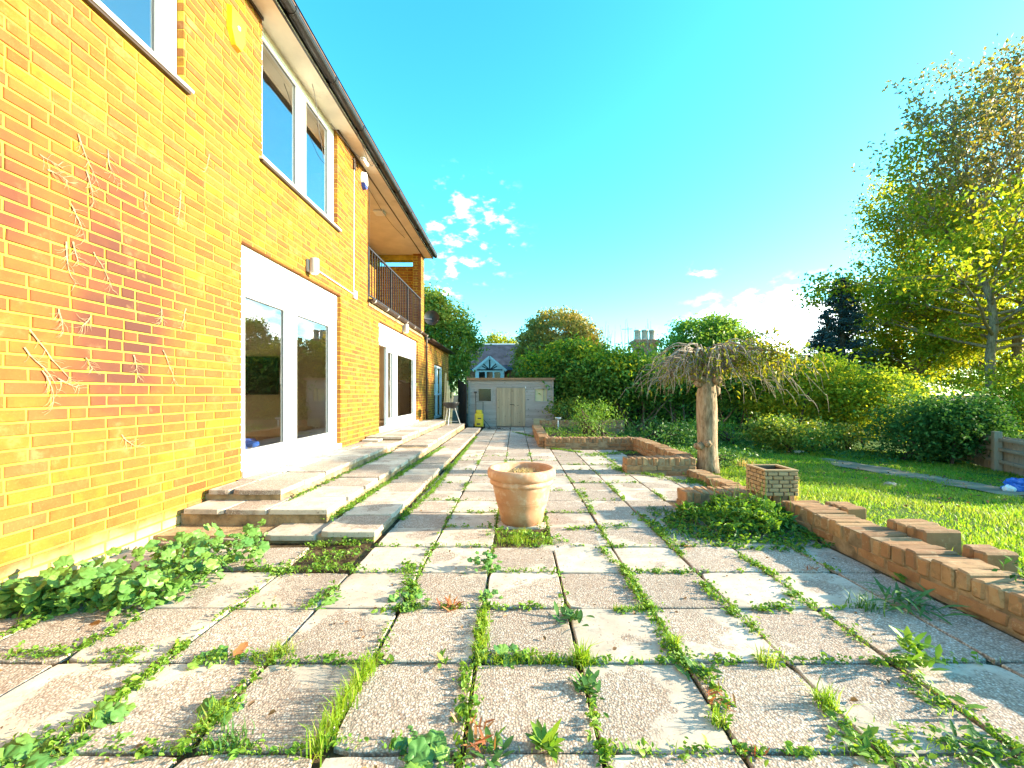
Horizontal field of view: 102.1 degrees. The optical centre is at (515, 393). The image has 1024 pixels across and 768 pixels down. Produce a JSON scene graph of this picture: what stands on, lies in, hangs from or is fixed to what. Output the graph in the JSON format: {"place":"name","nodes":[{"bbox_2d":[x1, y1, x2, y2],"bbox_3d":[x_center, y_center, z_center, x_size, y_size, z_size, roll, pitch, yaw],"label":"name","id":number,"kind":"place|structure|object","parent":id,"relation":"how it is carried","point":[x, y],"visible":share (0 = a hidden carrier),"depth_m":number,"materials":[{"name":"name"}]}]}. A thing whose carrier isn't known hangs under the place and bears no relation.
{"place":"outdoors","nodes":[
{"label":"outdoors","id":0,"kind":"place"},
{"bbox_2d":[450,406,564,426],"bbox_3d":[-5.673,1.260,36.950,16.655,0.001,46.100,0,0,0],"label":"back garden","id":1,"kind":"object","parent":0,"point":[454,416],"depth_m":22.71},
{"bbox_2d":[0,0,454,589],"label":"brick house","id":2,"kind":"structure","parent":1,"relation":"on","point":[160,100],"depth_m":3.52,"materials":[{"name":"brick"}]},
{"bbox_2d":[23,134,210,449],"bbox_3d":[-2.840,-0.887,3.142,0.019,2.666,1.498,0,0,0],"label":"dead creeper","id":3,"kind":"object","parent":2,"relation":"attached to","point":[67,263],"visible":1,"depth_m":2.69,"materials":[{"name":"plant"}]},
{"bbox_2d":[84,0,193,94],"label":"window","id":4,"kind":"structure","parent":2,"relation":"in","point":[161,51],"depth_m":3.37,"materials":[{"name":"white plastic"}]},
{"bbox_2d":[227,4,244,52],"bbox_3d":[-2.822,-3.670,4.200,0.057,0.360,0.230,0,0,0],"label":"alarm box","id":5,"kind":"object","parent":2,"relation":"attached to","point":[236,26],"visible":1,"depth_m":4.16,"materials":[{"name":"yellow plastic"}]},
{"bbox_2d":[245,357,278,394],"bbox_3d":[-4.925,-0.340,7.853,0.850,0.720,0.054,0,0,0],"label":"window pane","id":6,"kind":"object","parent":2,"relation":"attached to","point":[261,375],"visible":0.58,"depth_m":7.83,"materials":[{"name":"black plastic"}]},
{"bbox_2d":[241,245,341,477],"bbox_3d":[-2.910,-0.354,5.530,0.160,2.467,2.434,0,0,0],"label":"patio door","id":7,"kind":"structure","parent":2,"relation":"in","point":[264,281],"depth_m":5.33,"materials":[{"name":"white plastic"}]},
{"bbox_2d":[259,31,341,231],"bbox_3d":[-2.893,-3.383,5.645,0.175,1.575,2.090,0,0,0],"label":"window","id":8,"kind":"structure","parent":2,"relation":"in","point":[291,144],"depth_m":5.50,"materials":[{"name":"white plastic"}]},
{"bbox_2d":[306,257,318,274],"bbox_3d":[-2.774,-1.744,5.680,0.152,0.212,0.120,0,0,0],"label":"wall lamp","id":9,"kind":"object","parent":2,"relation":"attached to","point":[312,265],"visible":1,"depth_m":5.63,"materials":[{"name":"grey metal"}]},
{"bbox_2d":[379,323,418,432],"bbox_3d":[-2.920,-0.339,10.380,0.180,2.357,3.434,0,0,0],"label":"patio door","id":10,"kind":"structure","parent":2,"relation":"in","point":[399,350],"depth_m":10.35,"materials":[{"name":"white plastic"}]},
{"bbox_2d":[434,365,441,418],"bbox_3d":[-2.949,-0.064,15.400,0.081,1.947,1.794,0,0,0],"label":"garden door","id":11,"kind":"structure","parent":2,"relation":"in","point":[437,369],"depth_m":15.43,"materials":[{"name":"white plastic"}]},
{"bbox_2d":[424,281,491,408],"bbox_3d":[-3.581,-2.251,20.278,4.650,7.092,4.378,0,0,25],"label":"broadleaf tree","id":12,"kind":"object","parent":1,"relation":"on","point":[460,339],"visible":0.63,"depth_m":19.56,"materials":[{"name":"green plant"}]},
{"bbox_2d":[465,344,518,412],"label":"slate roof house","id":13,"kind":"structure","parent":1,"relation":"on","point":[494,363],"depth_m":26.20,"materials":[{"name":"stone"}]},
{"bbox_2d":[480,329,518,343],"bbox_3d":[-1.480,-2.051,33.838,4.124,6.462,4.005,0,0,-26],"label":"autumn tree","id":14,"kind":"object","parent":1,"relation":"on","point":[493,339],"visible":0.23,"depth_m":33.48,"materials":[{"name":"green plant"}]},
{"bbox_2d":[504,305,609,415],"bbox_3d":[2.505,-1.858,24.050,6.310,6.545,5.499,0,0,0],"label":"dome tree","id":15,"kind":"object","parent":1,"relation":"on","point":[540,330],"visible":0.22,"depth_m":22.87,"materials":[{"name":"green plant"}]},
{"bbox_2d":[507,331,620,419],"bbox_3d":[1.653,-0.469,15.546,4.210,3.596,3.805,0,0,0],"label":"laurel shrub","id":16,"kind":"object","parent":1,"relation":"on","point":[549,364],"visible":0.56,"depth_m":14.90,"materials":[{"name":"green plant"}]},
{"bbox_2d":[541,392,595,419],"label":"garden shrub","id":17,"kind":"object","parent":1,"relation":"on","point":[562,411],"visible":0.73,"depth_m":13.62,"materials":[{"name":"green plant"}]},
{"bbox_2d":[0,427,1023,767],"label":"patio","id":18,"kind":"structure","parent":0,"point":[660,705],"depth_m":1.87,"materials":[{"name":"concrete"}]},
{"bbox_2d":[0,731,133,767],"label":"weed","id":19,"kind":"object","parent":18,"relation":"on","point":[24,749],"visible":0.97,"depth_m":1.32,"materials":[{"name":"green plant"}]},
{"bbox_2d":[65,690,128,736],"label":"grass tuft","id":20,"kind":"object","parent":18,"relation":"on","point":[84,724],"visible":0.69,"depth_m":1.44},
{"bbox_2d":[90,701,135,727],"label":"weed","id":21,"kind":"object","parent":18,"relation":"on","point":[116,712],"visible":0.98,"depth_m":1.48,"materials":[{"name":"green plant"}]},
{"bbox_2d":[0,518,269,624],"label":"mallow patch","id":22,"kind":"object","parent":18,"relation":"on","point":[114,586],"visible":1,"depth_m":2.29,"materials":[{"name":"green plant"}]},
{"bbox_2d":[187,645,228,668],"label":"weed","id":23,"kind":"object","parent":18,"relation":"on","point":[192,665],"visible":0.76,"depth_m":1.81,"materials":[{"name":"green plant"}]},
{"bbox_2d":[179,689,246,741],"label":"grass tuft","id":24,"kind":"object","parent":18,"relation":"on","point":[207,717],"visible":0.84,"depth_m":1.46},
{"bbox_2d":[196,694,247,726],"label":"weed","id":25,"kind":"object","parent":18,"relation":"on","point":[205,706],"visible":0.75,"depth_m":1.51,"materials":[{"name":"green plant"}]},
{"bbox_2d":[190,709,254,755],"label":"grass tuft","id":26,"kind":"object","parent":18,"relation":"on","point":[233,731],"visible":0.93,"depth_m":1.38,"materials":[{"name":"green plant"}]},
{"bbox_2d":[243,631,310,667],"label":"grass tuft","id":27,"kind":"object","parent":18,"relation":"on","point":[278,647],"visible":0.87,"depth_m":1.82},
{"bbox_2d":[309,590,344,610],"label":"weed","id":28,"kind":"object","parent":18,"relation":"on","point":[329,600],"visible":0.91,"depth_m":2.30,"materials":[{"name":"green plant"}]},
{"bbox_2d":[299,647,383,766],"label":"grass tuft","id":29,"kind":"object","parent":18,"relation":"on","point":[341,707],"visible":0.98,"depth_m":1.50,"materials":[{"name":"plant"}]},
{"bbox_2d":[387,587,430,602],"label":"weed","id":30,"kind":"object","parent":18,"relation":"on","point":[395,597],"visible":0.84,"depth_m":2.35,"materials":[{"name":"green plant"}]},
{"bbox_2d":[394,725,449,767],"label":"weed","id":31,"kind":"object","parent":18,"relation":"on","point":[425,750],"visible":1,"depth_m":1.32,"materials":[{"name":"green plant"}]},
{"bbox_2d":[450,712,495,752],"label":"weed","id":32,"kind":"object","parent":18,"relation":"on","point":[476,745],"visible":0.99,"depth_m":1.36,"materials":[{"name":"orange plant"}]},
{"bbox_2d":[469,605,494,665],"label":"grass tuft","id":33,"kind":"object","parent":18,"relation":"on","point":[483,632],"visible":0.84,"depth_m":1.96,"materials":[{"name":"plant"}]},
{"bbox_2d":[467,551,501,571],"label":"weed","id":34,"kind":"object","parent":18,"relation":"on","point":[487,561],"visible":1,"depth_m":2.74,"materials":[{"name":"green plant"}]},
{"bbox_2d":[462,726,514,767],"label":"weed","id":35,"kind":"object","parent":18,"relation":"on","point":[504,746],"visible":0.9,"depth_m":1.35,"materials":[{"name":"green plant"}]},
{"bbox_2d":[481,643,520,668],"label":"weed","id":36,"kind":"object","parent":18,"relation":"on","point":[505,649],"visible":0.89,"depth_m":1.83,"materials":[{"name":"green plant"}]},
{"bbox_2d":[0,454,1016,767],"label":"leaf litter","id":37,"kind":"object","parent":18,"relation":"on","point":[474,756],"visible":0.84,"depth_m":1.84,"materials":[{"name":"plant"}]},
{"bbox_2d":[467,378,554,426],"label":"garden shed","id":38,"kind":"structure","parent":18,"relation":"on","point":[505,402],"depth_m":14.30,"materials":[{"name":"paint"}]},
{"bbox_2d":[478,388,491,401],"bbox_3d":[-1.065,0.050,14.313,0.490,0.480,0.054,0,0,0],"label":"window","id":39,"kind":"structure","parent":38,"relation":"in","point":[484,394],"depth_m":14.34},
{"bbox_2d":[497,388,510,425],"bbox_3d":[-0.410,0.465,14.299,0.487,1.320,0.026,0,0,0],"label":"door","id":40,"kind":"structure","parent":38,"relation":"in","point":[503,394],"depth_m":14.29,"materials":[{"name":"wood"}]},
{"bbox_2d":[511,388,524,425],"bbox_3d":[0.090,0.465,14.299,0.487,1.320,0.026,0,0,0],"label":"door","id":41,"kind":"structure","parent":38,"relation":"in","point":[516,393],"depth_m":14.29,"materials":[{"name":"wood"}]},
{"bbox_2d":[534,388,547,401],"bbox_3d":[0.880,0.050,14.313,0.460,0.480,0.054,0,0,0],"label":"window","id":42,"kind":"structure","parent":38,"relation":"in","point":[543,397],"depth_m":14.34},
{"bbox_2d":[0,427,1023,767],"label":"weeds","id":43,"kind":"object","parent":18,"relation":"on","point":[410,583],"visible":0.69,"depth_m":1.80,"materials":[{"name":"green plant"}]},
{"bbox_2d":[487,462,555,526],"bbox_3d":[0.054,0.913,3.761,0.618,0.494,0.618,0,0,0],"label":"terracotta pot","id":44,"kind":"object","parent":18,"relation":"on","point":[521,490],"visible":1,"depth_m":3.56,"materials":[{"name":"ceramic"}]},
{"bbox_2d":[524,718,564,763],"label":"weed","id":45,"kind":"object","parent":18,"relation":"on","point":[541,737],"visible":1,"depth_m":1.36,"materials":[{"name":"green plant"}]},
{"bbox_2d":[488,650,603,667],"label":"grass tuft","id":46,"kind":"object","parent":18,"relation":"on","point":[541,661],"visible":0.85,"depth_m":1.79,"materials":[{"name":"plant"}]},
{"bbox_2d":[552,601,594,625],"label":"weed","id":47,"kind":"object","parent":18,"relation":"on","point":[568,613],"visible":1,"depth_m":2.13,"materials":[{"name":"green plant"}]},
{"bbox_2d":[567,667,604,702],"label":"weed","id":48,"kind":"object","parent":18,"relation":"on","point":[586,684],"visible":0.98,"depth_m":1.63,"materials":[{"name":"green plant"}]},
{"bbox_2d":[568,638,603,668],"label":"grass tuft","id":49,"kind":"object","parent":18,"relation":"on","point":[582,655],"visible":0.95,"depth_m":1.78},
{"bbox_2d":[674,656,722,679],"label":"weed","id":50,"kind":"object","parent":18,"relation":"on","point":[697,670],"visible":0.94,"depth_m":1.71,"materials":[{"name":"green plant"}]},
{"bbox_2d":[702,701,733,729],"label":"grass tuft","id":51,"kind":"object","parent":18,"relation":"on","point":[716,721],"visible":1,"depth_m":1.46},
{"bbox_2d":[642,476,834,551],"bbox_3d":[1.800,0.962,3.523,1.350,0.432,1.035,0,0,0],"label":"weed thicket","id":52,"kind":"object","parent":18,"relation":"on","point":[743,515],"visible":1,"depth_m":3.42,"materials":[{"name":"green plant"}]},
{"bbox_2d":[746,643,787,669],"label":"grass tuft","id":53,"kind":"object","parent":18,"relation":"on","point":[762,658],"visible":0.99,"depth_m":1.77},
{"bbox_2d":[797,670,873,715],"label":"grass tuft","id":54,"kind":"object","parent":18,"relation":"on","point":[825,692],"visible":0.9,"depth_m":1.54,"materials":[{"name":"plant"}]},
{"bbox_2d":[826,718,913,767],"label":"weed","id":55,"kind":"object","parent":18,"relation":"on","point":[870,732],"visible":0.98,"depth_m":1.36,"materials":[{"name":"green plant"}]},
{"bbox_2d":[841,588,902,616],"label":"grass tuft","id":56,"kind":"object","parent":18,"relation":"on","point":[866,605],"visible":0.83,"depth_m":2.23,"materials":[{"name":"green plant"}]},
{"bbox_2d":[858,576,976,624],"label":"weed","id":57,"kind":"object","parent":18,"relation":"on","point":[918,600],"visible":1,"depth_m":2.23,"materials":[{"name":"green plant"}]},
{"bbox_2d":[889,625,949,675],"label":"weed","id":58,"kind":"object","parent":18,"relation":"on","point":[915,647],"visible":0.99,"depth_m":1.75,"materials":[{"name":"green plant"}]},
{"bbox_2d":[907,669,987,708],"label":"weed","id":59,"kind":"object","parent":18,"relation":"on","point":[941,698],"visible":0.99,"depth_m":1.56,"materials":[{"name":"green plant"}]},
{"bbox_2d":[936,706,1023,767],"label":"weed","id":60,"kind":"object","parent":18,"relation":"on","point":[972,732],"visible":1,"depth_m":1.35,"materials":[{"name":"green plant"}]},
{"bbox_2d":[50,427,1023,767],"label":"patio bed","id":61,"kind":"object","parent":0,"point":[358,559],"depth_m":2.83,"materials":[{"name":"soil"}]},
{"bbox_2d":[154,419,480,544],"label":"steps","id":62,"kind":"structure","parent":61,"relation":"on","point":[235,507],"depth_m":4.06,"materials":[{"name":"concrete"}]},
{"bbox_2d":[443,373,453,424],"bbox_3d":[-2.095,0.160,12.864,0.319,1.600,0.208,0,0,0],"label":"wooden post stack","id":63,"kind":"object","parent":62,"relation":"on","point":[447,394],"visible":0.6,"depth_m":12.86,"materials":[{"name":"brown wood"}]},
{"bbox_2d":[458,379,466,427],"bbox_3d":[-2.029,0.285,15.646,0.024,1.750,3.373,0,0,-13],"label":"dark fence","id":64,"kind":"object","parent":61,"relation":"on","point":[462,401],"visible":0.82,"depth_m":15.27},
{"bbox_2d":[532,425,548,446],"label":"garden wall","id":65,"kind":"structure","parent":61,"relation":"on","point":[540,434],"depth_m":9.60,"materials":[{"name":"brick"}]},
{"bbox_2d":[544,428,618,436],"bbox_3d":[1.650,1.260,11.265,1.820,0.400,4.670,0,0,0],"label":"flower bed","id":66,"kind":"object","parent":61,"relation":"on","point":[557,435],"visible":0.14,"depth_m":10.98,"materials":[{"name":"plant"}]},
{"bbox_2d":[543,424,627,436],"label":"bed weeds","id":67,"kind":"object","parent":66,"relation":"on","point":[566,433],"visible":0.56,"depth_m":10.60,"materials":[{"name":"green plant"}]},
{"bbox_2d":[563,391,636,436],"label":"bamboo shrub","id":68,"kind":"object","parent":66,"relation":"on","point":[591,424],"visible":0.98,"depth_m":10.07,"materials":[{"name":"green plant"}]},
{"bbox_2d":[539,420,624,433],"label":"garden wall","id":69,"kind":"structure","parent":61,"relation":"on","point":[566,423],"depth_m":12.91,"materials":[{"name":"brick"}]},
{"bbox_2d":[545,436,641,449],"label":"garden wall","id":70,"kind":"structure","parent":61,"relation":"on","point":[596,443],"depth_m":8.71,"materials":[{"name":"brick"}]},
{"bbox_2d":[622,455,695,474],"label":"garden wall","id":71,"kind":"structure","parent":61,"relation":"on","point":[671,465],"depth_m":5.99,"materials":[{"name":"brick"}]},
{"bbox_2d":[633,438,692,456],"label":"garden wall","id":72,"kind":"structure","parent":61,"relation":"on","point":[651,447],"depth_m":7.49,"materials":[{"name":"brick"}]},
{"bbox_2d":[687,469,745,487],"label":"garden wall","id":73,"kind":"structure","parent":61,"relation":"on","point":[703,475],"depth_m":5.32,"materials":[{"name":"brick"}]},
{"bbox_2d":[676,486,794,508],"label":"garden wall","id":74,"kind":"structure","parent":61,"relation":"on","point":[697,494],"depth_m":4.03,"materials":[{"name":"brick"}]},
{"bbox_2d":[746,464,798,495],"bbox_3d":[2.470,0.831,4.005,0.317,0.243,0.327,0,0,0],"label":"brick planter","id":75,"kind":"object","parent":74,"relation":"on","point":[777,480],"visible":0.98,"depth_m":3.85,"materials":[{"name":"brick"}]},
{"bbox_2d":[781,500,1023,640],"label":"garden wall","id":76,"kind":"structure","parent":61,"relation":"on","point":[983,591],"depth_m":2.49,"materials":[{"name":"brick"}]},
{"bbox_2d":[295,0,1023,395],"label":"sky","id":77,"kind":"structure","parent":0,"point":[635,162],"materials":[{"name":"blue"}]},
{"bbox_2d":[565,404,1023,577],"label":"lawn","id":78,"kind":"structure","parent":0,"point":[913,509],"depth_m":4.92,"materials":[{"name":"plant"}]},
{"bbox_2d":[553,341,671,430],"bbox_3d":[3.421,-0.260,14.603,4.448,3.179,3.493,0,0,0],"label":"laurel shrub","id":79,"kind":"object","parent":78,"relation":"on","point":[610,379],"visible":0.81,"depth_m":13.87,"materials":[{"name":"green plant"}]},
{"bbox_2d":[622,329,659,363],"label":"chimney house","id":80,"kind":"structure","parent":78,"relation":"on","point":[637,337],"depth_m":38.60,"materials":[{"name":"brick"}]},
{"bbox_2d":[612,351,696,431],"bbox_3d":[5.165,-0.057,14.611,3.920,2.816,3.871,0,0,34],"label":"laurel shrub","id":81,"kind":"object","parent":78,"relation":"on","point":[672,399],"visible":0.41,"depth_m":13.81,"materials":[{"name":"green plant"}]},
{"bbox_2d":[620,413,696,445],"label":"border plant","id":82,"kind":"object","parent":78,"relation":"on","point":[671,431],"visible":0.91,"depth_m":10.32,"materials":[{"name":"green plant"}]},
{"bbox_2d":[663,414,746,443],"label":"border plant","id":83,"kind":"object","parent":78,"relation":"on","point":[730,438],"visible":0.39,"depth_m":11.26,"materials":[{"name":"green plant"}]},
{"bbox_2d":[643,437,776,470],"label":"ground ivy","id":84,"kind":"object","parent":78,"relation":"on","point":[690,449],"visible":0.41,"depth_m":6.95,"materials":[{"name":"green plant"}]},
{"bbox_2d":[644,310,779,362],"bbox_3d":[11.920,-1.874,26.328,7.629,6.762,5.596,0,0,0],"label":"broadleaf tree","id":85,"kind":"object","parent":78,"relation":"on","point":[708,330],"visible":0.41,"depth_m":25.07,"materials":[{"name":"green plant"}]},
{"bbox_2d":[615,326,835,474],"bbox_3d":[3.142,0.166,6.240,2.682,2.148,2.418,0,0,39],"label":"weeping tree","id":86,"kind":"object","parent":78,"relation":"on","point":[703,369],"visible":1,"depth_m":6.02,"materials":[{"name":"brown plant"}]},
{"bbox_2d":[678,369,779,433],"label":"laurel shrub","id":87,"kind":"object","parent":78,"relation":"on","point":[723,395],"visible":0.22,"depth_m":13.41,"materials":[{"name":"green plant"}]},
{"bbox_2d":[575,375,943,429],"bbox_3d":[9.765,0.364,17.473,14.662,2.392,3.536,0,0,0],"label":"back hedge","id":88,"kind":"object","parent":78,"relation":"on","point":[666,415],"visible":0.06,"depth_m":17.19,"materials":[{"name":"green plant"}]},
{"bbox_2d":[612,430,912,462],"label":"border weeds","id":89,"kind":"object","parent":78,"relation":"on","point":[882,459],"visible":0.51,"depth_m":9.97,"materials":[{"name":"green plant"}]},
{"bbox_2d":[736,410,841,452],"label":"dark shrub","id":90,"kind":"object","parent":78,"relation":"on","point":[809,438],"visible":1,"depth_m":9.79,"materials":[{"name":"green plant"}]},
{"bbox_2d":[724,343,894,424],"bbox_3d":[8.502,-0.032,12.596,4.017,2.923,3.514,0,0,24],"label":"light shrub","id":91,"kind":"object","parent":78,"relation":"on","point":[765,408],"visible":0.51,"depth_m":11.97,"materials":[{"name":"green plant"}]},
{"bbox_2d":[798,310,867,373],"bbox_3d":[14.159,-1.148,19.071,3.665,5.416,3.368,0,0,0],"label":"conifer","id":92,"kind":"object","parent":78,"relation":"on","point":[825,335],"visible":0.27,"depth_m":18.85,"materials":[{"name":"plant"}]},
{"bbox_2d":[794,410,877,449],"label":"dark shrub","id":93,"kind":"object","parent":78,"relation":"on","point":[847,431],"visible":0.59,"depth_m":10.67,"materials":[{"name":"green plant"}]},
{"bbox_2d":[825,501,865,519],"bbox_3d":[2.813,1.063,3.530,0.209,0.241,0.228,0,0,0],"label":"brick stub","id":94,"kind":"object","parent":78,"relation":"on","point":[849,508],"visible":0.44,"depth_m":3.43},
{"bbox_2d":[803,275,891,374],"bbox_3d":[15.049,-1.976,19.225,4.176,7.073,4.601,0,0,0],"label":"conifer","id":95,"kind":"object","parent":78,"relation":"on","point":[849,313],"visible":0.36,"depth_m":18.89,"materials":[{"name":"plant"}]},
{"bbox_2d":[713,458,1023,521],"bbox_3d":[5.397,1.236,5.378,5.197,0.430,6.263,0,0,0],"label":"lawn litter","id":96,"kind":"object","parent":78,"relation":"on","point":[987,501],"visible":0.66,"depth_m":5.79,"materials":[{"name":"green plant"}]},
{"bbox_2d":[790,353,956,446],"bbox_3d":[10.008,0.258,11.555,3.935,2.547,3.163,0,0,0],"label":"light shrub","id":97,"kind":"object","parent":78,"relation":"on","point":[861,389],"visible":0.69,"depth_m":11.01,"materials":[{"name":"green plant"}]},
{"bbox_2d":[787,33,1023,398],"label":"ash tree","id":98,"kind":"object","parent":78,"relation":"on","point":[977,247],"visible":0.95,"depth_m":16.98,"materials":[{"name":"green plant"}]},
{"bbox_2d":[814,156,1021,385],"bbox_3d":[20.131,-5.115,21.585,9.059,13.805,8.764,0,0,0],"label":"ash tree","id":99,"kind":"object","parent":78,"relation":"on","point":[899,353],"visible":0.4,"depth_m":20.92,"materials":[{"name":"green plant"}]},
{"bbox_2d":[887,519,961,554],"bbox_3d":[2.844,1.048,2.887,0.274,0.274,0.307,0,0,0],"label":"brick stub","id":100,"kind":"object","parent":78,"relation":"on","point":[930,533],"visible":0.51,"depth_m":2.77,"materials":[{"name":"brick"}]},
{"bbox_2d":[850,33,1023,431],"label":"ash tree","id":101,"kind":"object","parent":78,"relation":"on","point":[1008,299],"visible":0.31,"depth_m":18.48,"materials":[{"name":"green plant"}]},
{"bbox_2d":[851,380,1023,464],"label":"ivy mound","id":102,"kind":"object","parent":78,"relation":"on","point":[960,419],"visible":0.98,"depth_m":8.85,"materials":[{"name":"green plant"}]},
{"bbox_2d":[898,266,1023,400],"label":"ash tree","id":103,"kind":"object","parent":78,"relation":"on","point":[956,381],"visible":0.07,"depth_m":24.25,"materials":[{"name":"green plant"}]},
{"bbox_2d":[902,396,1023,455],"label":"ivy mound","id":104,"kind":"object","parent":78,"relation":"on","point":[1015,434],"visible":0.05,"depth_m":9.53,"materials":[{"name":"green plant"}]},
{"bbox_2d":[940,431,1023,476],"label":"boundary fence","id":105,"kind":"object","parent":78,"relation":"on","point":[1006,454],"visible":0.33,"depth_m":8.22,"materials":[{"name":"wood"}]},
{"bbox_2d":[957,352,1023,438],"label":"light shrub","id":106,"kind":"object","parent":78,"relation":"on","point":[1013,392],"visible":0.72,"depth_m":15.77,"materials":[{"name":"green plant"}]},
{"bbox_2d":[962,544,1018,572],"bbox_3d":[2.818,1.053,2.472,0.207,0.263,0.151,0,0,0],"label":"brick stub","id":107,"kind":"object","parent":78,"relation":"on","point":[989,554],"visible":0.43,"depth_m":2.41,"materials":[{"name":"brick"}]},
{"bbox_2d":[819,458,1023,496],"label":"garden path","id":108,"kind":"structure","parent":0,"point":[975,485],"depth_m":6.93,"materials":[{"name":"concrete"}]},
{"bbox_2d":[1000,477,1023,491],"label":"blue bag","id":109,"kind":"object","parent":108,"relation":"on","point":[1017,484],"visible":0.69,"depth_m":5.54,"materials":[{"name":"plastic"}]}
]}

